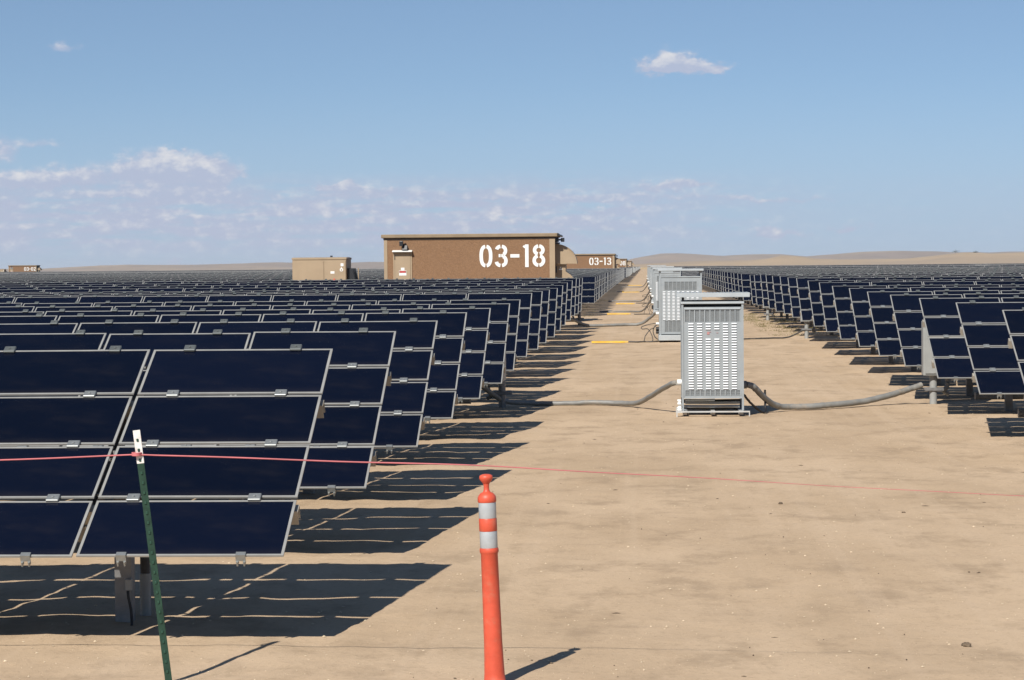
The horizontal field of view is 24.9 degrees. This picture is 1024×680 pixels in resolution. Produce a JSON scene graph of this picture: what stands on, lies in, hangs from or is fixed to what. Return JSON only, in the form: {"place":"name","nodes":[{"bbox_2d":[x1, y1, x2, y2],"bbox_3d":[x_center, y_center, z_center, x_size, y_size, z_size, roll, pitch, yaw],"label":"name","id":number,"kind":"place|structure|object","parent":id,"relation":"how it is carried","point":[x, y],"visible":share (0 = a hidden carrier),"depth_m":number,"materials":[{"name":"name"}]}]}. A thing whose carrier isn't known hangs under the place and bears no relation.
{"place":"outdoors","nodes":[
{"label":"outdoors","id":0,"kind":"place"},
{"bbox_2d":[6,262,383,271],"bbox_3d":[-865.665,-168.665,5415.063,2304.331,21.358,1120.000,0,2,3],"label":"hills","id":1,"kind":"structure","parent":0,"point":[285,265],"depth_m":5292.89,"materials":[{"name":"soil"}]},
{"bbox_2d":[0,268,1023,679],"bbox_3d":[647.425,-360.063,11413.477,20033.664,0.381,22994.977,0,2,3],"label":"ground","id":2,"kind":"structure","parent":0,"point":[930,596],"depth_m":17.78,"materials":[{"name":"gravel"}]},
{"bbox_2d":[8,265,41,271],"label":"electrical building","id":3,"kind":"structure","parent":2,"relation":"on","point":[24,268],"depth_m":521.83,"materials":[{"name":"beige paint"}]},
{"bbox_2d":[139,499,150,615],"bbox_3d":[-2.343,1.358,14.807,0.070,1.200,0.072,0,2,3],"label":"support post","id":4,"kind":"object","parent":2,"relation":"on","point":[145,589],"visible":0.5,"depth_m":14.79,"materials":[{"name":"metal"}]},
{"bbox_2d":[133,430,171,679],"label":"fence post","id":5,"kind":"object","parent":2,"relation":"on","point":[152,557],"visible":1,"depth_m":12.37,"materials":[{"name":"metal"}]},
{"bbox_2d":[0,452,1019,495],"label":"string","id":6,"kind":"object","parent":5,"relation":"attached to","point":[136,454],"visible":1,"depth_m":12.28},
{"bbox_2d":[0,344,332,622],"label":"solar panel row","id":7,"kind":"object","parent":2,"relation":"on","point":[269,408],"visible":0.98,"depth_m":14.46,"materials":[{"name":"blue glass"}]},
{"bbox_2d":[125,578,132,625],"bbox_3d":[-2.373,1.639,14.397,0.054,0.315,0.060,0,2,3],"label":"hanging cable","id":8,"kind":"object","parent":7,"relation":"attached to","point":[128,584],"visible":0.96,"depth_m":14.38,"materials":[{"name":"plastic"}]},
{"bbox_2d":[0,328,395,499],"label":"solar panel row","id":9,"kind":"object","parent":2,"relation":"on","point":[358,373],"visible":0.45,"depth_m":18.94,"materials":[{"name":"blue glass"}]},
{"bbox_2d":[0,318,437,493],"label":"solar panel row","id":10,"kind":"object","parent":2,"relation":"on","point":[401,425],"visible":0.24,"depth_m":23.25,"materials":[{"name":"blue glass"}]},
{"bbox_2d":[0,310,466,423],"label":"solar panel row","id":11,"kind":"object","parent":2,"relation":"on","point":[439,404],"visible":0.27,"depth_m":27.49,"materials":[{"name":"blue glass"}]},
{"bbox_2d":[0,306,490,403],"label":"solar panel row","id":12,"kind":"object","parent":2,"relation":"on","point":[472,361],"visible":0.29,"depth_m":31.46,"materials":[{"name":"blue glass"}]},
{"bbox_2d":[0,302,509,387],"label":"solar panel row","id":13,"kind":"object","parent":2,"relation":"on","point":[494,369],"visible":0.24,"depth_m":35.63,"materials":[{"name":"blue glass"}]},
{"bbox_2d":[0,298,520,370],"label":"solar panel row","id":14,"kind":"object","parent":2,"relation":"on","point":[513,322],"visible":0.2,"depth_m":39.74,"materials":[{"name":"blue glass"}]},
{"bbox_2d":[0,292,531,356],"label":"solar panel row","id":15,"kind":"object","parent":2,"relation":"on","point":[524,316],"visible":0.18,"depth_m":43.77,"materials":[{"name":"blue glass"}]},
{"bbox_2d":[0,290,542,349],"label":"solar panel row","id":16,"kind":"object","parent":2,"relation":"on","point":[534,331],"visible":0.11,"depth_m":47.73,"materials":[{"name":"glass"}]},
{"bbox_2d":[0,289,549,342],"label":"solar panel row","id":17,"kind":"object","parent":2,"relation":"on","point":[543,334],"visible":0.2,"depth_m":51.83,"materials":[{"name":"glass"}]},
{"bbox_2d":[0,287,557,336],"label":"solar panel row","id":18,"kind":"object","parent":2,"relation":"on","point":[551,326],"visible":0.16,"depth_m":55.90,"materials":[{"name":"glass"}]},
{"bbox_2d":[0,284,562,330],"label":"solar panel row","id":19,"kind":"object","parent":2,"relation":"on","point":[558,323],"visible":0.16,"depth_m":60.03,"materials":[{"name":"glass"}]},
{"bbox_2d":[0,282,567,325],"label":"solar panel row","id":20,"kind":"object","parent":2,"relation":"on","point":[563,307],"visible":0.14,"depth_m":64.07,"materials":[{"name":"glass"}]},
{"bbox_2d":[0,280,572,320],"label":"solar panel row","id":21,"kind":"object","parent":2,"relation":"on","point":[568,314],"visible":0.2,"depth_m":68.12,"materials":[{"name":"glass"}]},
{"bbox_2d":[0,278,576,315],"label":"solar panel row","id":22,"kind":"object","parent":2,"relation":"on","point":[573,308],"visible":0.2,"depth_m":72.18,"materials":[{"name":"glass"}]},
{"bbox_2d":[0,277,582,311],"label":"solar panel row","id":23,"kind":"object","parent":2,"relation":"on","point":[580,296],"visible":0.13,"depth_m":80.23,"materials":[{"name":"glass"}]},
{"bbox_2d":[14,278,579,313],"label":"solar panel row","id":24,"kind":"object","parent":2,"relation":"on","point":[577,295],"visible":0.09,"depth_m":75.44,"materials":[{"name":"glass"}]},
{"bbox_2d":[0,276,595,302],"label":"solar panel row","id":25,"kind":"object","parent":2,"relation":"on","point":[588,286],"visible":0.16,"depth_m":99.93,"materials":[{"name":"glass"}]},
{"bbox_2d":[0,275,599,299],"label":"solar panel row","id":26,"kind":"object","parent":2,"relation":"on","point":[598,282],"visible":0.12,"depth_m":108.98,"materials":[{"name":"glass"}]},
{"bbox_2d":[3,275,597,301],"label":"solar panel row","id":27,"kind":"object","parent":2,"relation":"on","point":[596,283],"visible":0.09,"depth_m":104.95,"materials":[{"name":"glass"}]},
{"bbox_2d":[0,274,600,297],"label":"solar panel row","id":28,"kind":"object","parent":2,"relation":"on","point":[216,277],"visible":0.16,"depth_m":113.19,"materials":[{"name":"glass"}]},
{"bbox_2d":[0,274,601,296],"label":"solar panel row","id":29,"kind":"object","parent":2,"relation":"on","point":[289,276],"visible":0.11,"depth_m":117.10,"materials":[{"name":"glass"}]},
{"bbox_2d":[2,273,604,304],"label":"solar panel row","id":30,"kind":"object","parent":2,"relation":"on","point":[289,275],"visible":0.06,"depth_m":125.17,"materials":[{"name":"glass"}]},
{"bbox_2d":[0,272,607,289],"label":"solar panel row","id":31,"kind":"object","parent":2,"relation":"on","point":[291,274],"visible":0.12,"depth_m":137.43,"materials":[{"name":"glass"}]},
{"bbox_2d":[0,271,608,290],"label":"solar panel row","id":32,"kind":"object","parent":2,"relation":"on","point":[281,274],"visible":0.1,"depth_m":141.59,"materials":[{"name":"glass"}]},
{"bbox_2d":[1,271,610,288],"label":"solar panel row","id":33,"kind":"object","parent":2,"relation":"on","point":[290,273],"visible":0.08,"depth_m":149.51,"materials":[{"name":"glass"}]},
{"bbox_2d":[5,272,607,292],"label":"solar panel row","id":34,"kind":"object","parent":2,"relation":"on","point":[277,275],"visible":0.06,"depth_m":133.28,"materials":[{"name":"glass"}]},
{"bbox_2d":[7,272,605,292],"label":"solar panel row","id":35,"kind":"object","parent":2,"relation":"on","point":[247,275],"visible":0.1,"depth_m":129.43,"materials":[{"name":"glass"}]},
{"bbox_2d":[0,270,613,285],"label":"solar panel row","id":36,"kind":"object","parent":2,"relation":"on","point":[258,273],"visible":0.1,"depth_m":165.81,"materials":[{"name":"glass"}]},
{"bbox_2d":[2,271,611,287],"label":"solar panel row","id":37,"kind":"object","parent":2,"relation":"on","point":[291,273],"visible":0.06,"depth_m":153.75,"materials":[{"name":"glass"}]},
{"bbox_2d":[11,273,603,295],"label":"solar panel row","id":38,"kind":"object","parent":2,"relation":"on","point":[243,276],"visible":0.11,"depth_m":121.29,"materials":[{"name":"glass"}]},
{"bbox_2d":[3,270,612,286],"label":"solar panel row","id":39,"kind":"object","parent":2,"relation":"on","point":[264,273],"visible":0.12,"depth_m":157.88,"materials":[{"name":"glass"}]},
{"bbox_2d":[2,270,613,276],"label":"solar panel row","id":40,"kind":"object","parent":2,"relation":"on","point":[229,273],"visible":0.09,"depth_m":161.79,"materials":[{"name":"glass"}]},
{"bbox_2d":[8,271,609,289],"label":"solar panel row","id":41,"kind":"object","parent":2,"relation":"on","point":[241,274],"visible":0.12,"depth_m":145.74,"materials":[{"name":"glass"}]},
{"bbox_2d":[0,267,639,284],"bbox_3d":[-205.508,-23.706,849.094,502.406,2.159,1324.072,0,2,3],"label":"distant solar field","id":42,"kind":"structure","parent":2,"relation":"on","point":[622,273],"depth_m":235.52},
{"bbox_2d":[292,256,358,280],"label":"transformer enclosure","id":43,"kind":"object","parent":2,"relation":"on","point":[322,268],"visible":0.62,"depth_m":88.51,"materials":[{"name":"beige paint"}]},
{"bbox_2d":[293,261,323,280],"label":"door","id":44,"kind":"structure","parent":43,"relation":"in","point":[302,270],"depth_m":88.51,"materials":[{"name":"beige paint"}]},
{"bbox_2d":[324,261,345,279],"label":"door","id":45,"kind":"structure","parent":43,"relation":"in","point":[329,266],"depth_m":88.47,"materials":[{"name":"beige paint"}]},
{"bbox_2d":[381,233,577,279],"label":"electrical building","id":46,"kind":"structure","parent":2,"relation":"on","point":[477,256],"depth_m":86.17,"materials":[{"name":"beige paint"}]},
{"bbox_2d":[394,254,410,279],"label":"door","id":47,"kind":"structure","parent":46,"relation":"in","point":[402,261],"depth_m":86.29,"materials":[{"name":"beige paint"}]},
{"bbox_2d":[478,474,505,679],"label":"delineator post","id":48,"kind":"object","parent":2,"relation":"on","point":[493,648],"visible":1,"depth_m":12.23,"materials":[{"name":"orange plastic"}]},
{"bbox_2d":[484,342,511,407],"bbox_3d":[-0.441,0.647,36.344,0.840,1.480,0.915,0,2,3],"label":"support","id":49,"kind":"object","parent":2,"relation":"on","point":[502,392],"visible":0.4,"depth_m":36.66,"materials":[{"name":"metal"}]},
{"bbox_2d":[481,380,676,405],"bbox_3d":[1.295,0.787,36.054,3.651,0.574,1.806,0,2,29],"label":"conduit","id":50,"kind":"object","parent":2,"relation":"on","point":[668,385],"visible":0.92,"depth_m":36.85,"materials":[{"name":"plastic"}]},
{"bbox_2d":[567,254,621,268],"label":"electrical building","id":51,"kind":"structure","parent":2,"relation":"on","point":[585,261],"depth_m":257.75,"materials":[{"name":"beige paint"}]},
{"bbox_2d":[592,341,627,342],"bbox_3d":[2.672,0.052,63.284,1.000,0.050,0.192,0,2,3],"label":"cable cover","id":52,"kind":"object","parent":2,"relation":"on","point":[609,341],"visible":1,"depth_m":63.21,"materials":[{"name":"yellow plastic"}]},
{"bbox_2d":[571,310,658,326],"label":"conduit","id":53,"kind":"object","parent":2,"relation":"on","point":[615,324],"visible":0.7,"depth_m":78.67,"materials":[{"name":"plastic"}]},
{"bbox_2d":[599,297,652,311],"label":"conduit","id":54,"kind":"object","parent":2,"relation":"on","point":[631,311],"visible":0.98,"depth_m":103.09,"materials":[{"name":"plastic"}]},
{"bbox_2d":[608,289,649,301],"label":"conduit","id":55,"kind":"object","parent":2,"relation":"on","point":[630,300],"visible":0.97,"depth_m":130.58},
{"bbox_2d":[648,265,665,292],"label":"ventilated cabinet","id":56,"kind":"object","parent":2,"relation":"on","point":[649,285],"visible":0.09,"depth_m":167.65,"materials":[{"name":"metal"}]},
{"bbox_2d":[650,266,673,301],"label":"ventilated cabinet","id":57,"kind":"object","parent":2,"relation":"on","point":[651,288],"visible":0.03,"depth_m":124.72,"materials":[{"name":"metal"}]},
{"bbox_2d":[651,268,681,312],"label":"ventilated cabinet","id":58,"kind":"object","parent":2,"relation":"on","point":[655,303],"visible":0.2,"depth_m":98.28,"materials":[{"name":"metal"}]},
{"bbox_2d":[656,269,703,342],"bbox_3d":[4.596,-0.910,63.685,1.300,2.090,1.680,0,2,3],"label":"ventilated cabinet","id":59,"kind":"object","parent":2,"relation":"on","point":[669,322],"visible":0.7,"depth_m":62.95,"materials":[{"name":"metal"}]},
{"bbox_2d":[565,300,839,335],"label":"weeds","id":60,"kind":"object","parent":2,"relation":"on","point":[771,318],"visible":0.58,"depth_m":81.07,"materials":[{"name":"plant"}]},
{"bbox_2d":[676,292,749,416],"bbox_3d":[2.963,0.211,34.341,1.080,1.832,1.040,0,2,3],"label":"ventilated cabinet","id":61,"kind":"object","parent":2,"relation":"on","point":[712,348],"visible":1,"depth_m":33.96,"materials":[{"name":"metal"}]},
{"bbox_2d":[413,391,1023,678],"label":"debris","id":62,"kind":"object","parent":2,"relation":"on","point":[765,554],"visible":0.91,"depth_m":18.83,"materials":[{"name":"stone"}]},
{"bbox_2d":[744,390,766,413],"bbox_3d":[3.634,0.926,34.376,0.117,0.342,0.718,1,2,33],"label":"cable","id":63,"kind":"object","parent":2,"relation":"on","point":[754,406],"visible":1,"depth_m":34.36,"materials":[{"name":"black rubber"}]},
{"bbox_2d":[763,290,774,319],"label":"combiner box","id":64,"kind":"object","parent":2,"relation":"on","point":[767,313],"visible":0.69,"depth_m":84.47,"materials":[{"name":"metal"}]},
{"bbox_2d":[744,330,802,339],"bbox_3d":[6.654,-0.135,63.878,3.083,0.264,0.386,-1,2,-16],"label":"cable","id":65,"kind":"object","parent":2,"relation":"on","point":[775,337],"visible":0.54,"depth_m":64.08,"materials":[{"name":"plastic"}]},
{"bbox_2d":[800,315,815,338],"bbox_3d":[8.373,-0.561,64.306,0.750,1.600,0.275,0,2,3],"label":"combiner box","id":66,"kind":"object","parent":2,"relation":"on","point":[806,328],"visible":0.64,"depth_m":64.31,"materials":[{"name":"metal"}]},
{"bbox_2d":[747,382,922,409],"bbox_3d":[4.895,0.807,35.373,3.499,0.470,0.339,-2,2,-33],"label":"conduit","id":67,"kind":"object","parent":2,"relation":"on","point":[755,388],"visible":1,"depth_m":35.20,"materials":[{"name":"plastic"}]},
{"bbox_2d":[650,263,1023,275],"bbox_3d":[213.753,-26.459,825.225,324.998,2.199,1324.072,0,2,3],"label":"distant solar field","id":68,"kind":"structure","parent":2,"relation":"on","point":[689,273],"depth_m":235.09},
{"bbox_2d":[707,267,1001,286],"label":"solar panel row","id":69,"kind":"object","parent":2,"relation":"on","point":[825,268],"visible":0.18,"depth_m":151.21,"materials":[{"name":"glass"}]},
{"bbox_2d":[704,266,1015,285],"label":"solar panel row","id":70,"kind":"object","parent":2,"relation":"on","point":[705,282],"visible":0.15,"depth_m":159.06,"materials":[{"name":"glass"}]},
{"bbox_2d":[715,268,1005,298],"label":"solar panel row","id":71,"kind":"object","parent":2,"relation":"on","point":[716,273],"visible":0.14,"depth_m":135.25,"materials":[{"name":"glass"}]},
{"bbox_2d":[706,266,1016,285],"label":"solar panel row","id":72,"kind":"object","parent":2,"relation":"on","point":[793,268],"visible":0.11,"depth_m":155.32,"materials":[{"name":"glass"}]},
{"bbox_2d":[703,266,1023,291],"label":"solar panel row","id":73,"kind":"object","parent":2,"relation":"on","point":[846,267],"visible":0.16,"depth_m":163.14,"materials":[{"name":"glass"}]},
{"bbox_2d":[711,267,1016,288],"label":"solar panel row","id":74,"kind":"object","parent":2,"relation":"on","point":[712,277],"visible":0.11,"depth_m":143.19,"materials":[{"name":"glass"}]},
{"bbox_2d":[713,267,1018,297],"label":"solar panel row","id":75,"kind":"object","parent":2,"relation":"on","point":[831,269],"visible":0.16,"depth_m":139.03,"materials":[{"name":"glass"}]},
{"bbox_2d":[709,267,1023,287],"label":"solar panel row","id":76,"kind":"object","parent":2,"relation":"on","point":[840,268],"visible":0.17,"depth_m":147.13,"materials":[{"name":"glass"}]},
{"bbox_2d":[720,268,1018,300],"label":"solar panel row","id":77,"kind":"object","parent":2,"relation":"on","point":[834,270],"visible":0.14,"depth_m":127.09,"materials":[{"name":"glass"}]},
{"bbox_2d":[717,268,1023,290],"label":"solar panel row","id":78,"kind":"object","parent":2,"relation":"on","point":[719,282],"visible":0.13,"depth_m":131.16,"materials":[{"name":"glass"}]},
{"bbox_2d":[750,272,993,316],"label":"solar panel row","id":79,"kind":"object","parent":2,"relation":"on","point":[753,292],"visible":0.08,"depth_m":90.38,"materials":[{"name":"glass"}]},
{"bbox_2d":[724,269,1019,304],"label":"solar panel row","id":80,"kind":"object","parent":2,"relation":"on","point":[726,281],"visible":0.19,"depth_m":119.11,"materials":[{"name":"glass"}]},
{"bbox_2d":[722,269,1023,302],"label":"solar panel row","id":81,"kind":"object","parent":2,"relation":"on","point":[723,277],"visible":0.16,"depth_m":123.19,"materials":[{"name":"glass"}]},
{"bbox_2d":[727,269,1021,305],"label":"solar panel row","id":82,"kind":"object","parent":2,"relation":"on","point":[729,278],"visible":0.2,"depth_m":115.08,"materials":[{"name":"glass"}]},
{"bbox_2d":[731,270,1020,307],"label":"solar panel row","id":83,"kind":"object","parent":2,"relation":"on","point":[733,286],"visible":0.12,"depth_m":111.19,"materials":[{"name":"glass"}]},
{"bbox_2d":[734,270,1023,308],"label":"solar panel row","id":84,"kind":"object","parent":2,"relation":"on","point":[736,283],"visible":0.12,"depth_m":107.05,"materials":[{"name":"glass"}]},
{"bbox_2d":[737,270,1023,310],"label":"solar panel row","id":85,"kind":"object","parent":2,"relation":"on","point":[739,282],"visible":0.15,"depth_m":103.15,"materials":[{"name":"glass"}]},
{"bbox_2d":[741,271,1023,312],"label":"solar panel row","id":86,"kind":"object","parent":2,"relation":"on","point":[745,282],"visible":0.13,"depth_m":99.03,"materials":[{"name":"glass"}]},
{"bbox_2d":[754,272,1010,318],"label":"solar panel row","id":87,"kind":"object","parent":2,"relation":"on","point":[758,288],"visible":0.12,"depth_m":86.46,"materials":[{"name":"glass"}]},
{"bbox_2d":[760,272,1009,320],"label":"solar panel row","id":88,"kind":"object","parent":2,"relation":"on","point":[764,294],"visible":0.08,"depth_m":82.64,"materials":[{"name":"glass"}]},
{"bbox_2d":[766,272,1023,323],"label":"solar panel row","id":89,"kind":"object","parent":2,"relation":"on","point":[769,286],"visible":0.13,"depth_m":79.08,"materials":[{"name":"glass"}]},
{"bbox_2d":[772,273,1022,327],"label":"solar panel row","id":90,"kind":"object","parent":2,"relation":"on","point":[777,297],"visible":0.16,"depth_m":74.64,"materials":[{"name":"glass"}]},
{"bbox_2d":[780,273,1023,330],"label":"solar panel row","id":91,"kind":"object","parent":2,"relation":"on","point":[784,287],"visible":0.19,"depth_m":71.03,"materials":[{"name":"glass"}]},
{"bbox_2d":[788,275,1023,334],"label":"solar panel row","id":92,"kind":"object","parent":2,"relation":"on","point":[792,291],"visible":0.17,"depth_m":66.79,"materials":[{"name":"glass"}]},
{"bbox_2d":[796,275,1023,320],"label":"solar panel row","id":93,"kind":"object","parent":2,"relation":"on","point":[805,307],"visible":0.23,"depth_m":63.05,"materials":[{"name":"glass"}]},
{"bbox_2d":[808,278,1023,346],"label":"solar panel row","id":94,"kind":"object","parent":2,"relation":"on","point":[818,320],"visible":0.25,"depth_m":58.99,"materials":[{"name":"glass"}]},
{"bbox_2d":[819,280,1023,353],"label":"solar panel row","id":95,"kind":"object","parent":2,"relation":"on","point":[830,316],"visible":0.24,"depth_m":55.03,"materials":[{"name":"glass"}]},
{"bbox_2d":[832,283,1023,363],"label":"solar panel row","id":96,"kind":"object","parent":2,"relation":"on","point":[845,315],"visible":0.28,"depth_m":50.59,"materials":[{"name":"glass"}]},
{"bbox_2d":[849,285,1023,371],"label":"solar panel row","id":97,"kind":"object","parent":2,"relation":"on","point":[860,306],"visible":0.29,"depth_m":46.74,"materials":[{"name":"glass"}]},
{"bbox_2d":[867,289,1023,384],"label":"solar panel row","id":98,"kind":"object","parent":2,"relation":"on","point":[881,312],"visible":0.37,"depth_m":42.50,"materials":[{"name":"blue glass"}]},
{"bbox_2d":[921,321,969,403],"bbox_3d":[6.778,0.500,36.171,0.750,1.600,0.275,0,2,3],"label":"combiner box","id":99,"kind":"object","parent":2,"relation":"on","point":[928,369],"visible":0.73,"depth_m":36.09,"materials":[{"name":"metal"}]},
{"bbox_2d":[890,291,1023,395],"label":"solar panel row","id":100,"kind":"object","parent":2,"relation":"on","point":[903,307],"visible":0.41,"depth_m":38.49,"materials":[{"name":"blue glass"}]},
{"bbox_2d":[919,295,1023,410],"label":"solar panel row","id":101,"kind":"object","parent":2,"relation":"on","point":[941,318],"visible":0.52,"depth_m":34.15,"materials":[{"name":"blue glass"}]},
{"bbox_2d":[956,300,1023,398],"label":"solar panel row","id":102,"kind":"object","parent":2,"relation":"on","point":[984,332],"visible":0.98,"depth_m":30.12,"materials":[{"name":"blue glass"}]},
{"bbox_2d":[974,392,1023,399],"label":"duct","id":103,"kind":"object","parent":2,"relation":"on","point":[977,396],"visible":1,"depth_m":34.54,"materials":[{"name":"metal"}]},
{"bbox_2d":[1002,307,1023,382],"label":"solar panel row","id":104,"kind":"object","parent":2,"relation":"on","point":[1014,320],"visible":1,"depth_m":26.72,"materials":[{"name":"blue glass"}]},
{"bbox_2d":[0,0,1023,268],"label":"sky","id":105,"kind":"structure","parent":0,"point":[133,132],"materials":[{"name":"blue"}]},
{"bbox_2d":[627,251,1023,263],"bbox_3d":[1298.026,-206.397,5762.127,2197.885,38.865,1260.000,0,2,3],"label":"hills","id":106,"kind":"structure","parent":0,"point":[668,257],"depth_m":5826.69,"materials":[{"name":"soil"}]},
{"bbox_2d":[633,253,1023,267],"bbox_3d":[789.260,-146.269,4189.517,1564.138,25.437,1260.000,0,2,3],"label":"golden hills","id":107,"kind":"structure","parent":0,"point":[970,258],"depth_m":4120.05,"materials":[{"name":"soil"}]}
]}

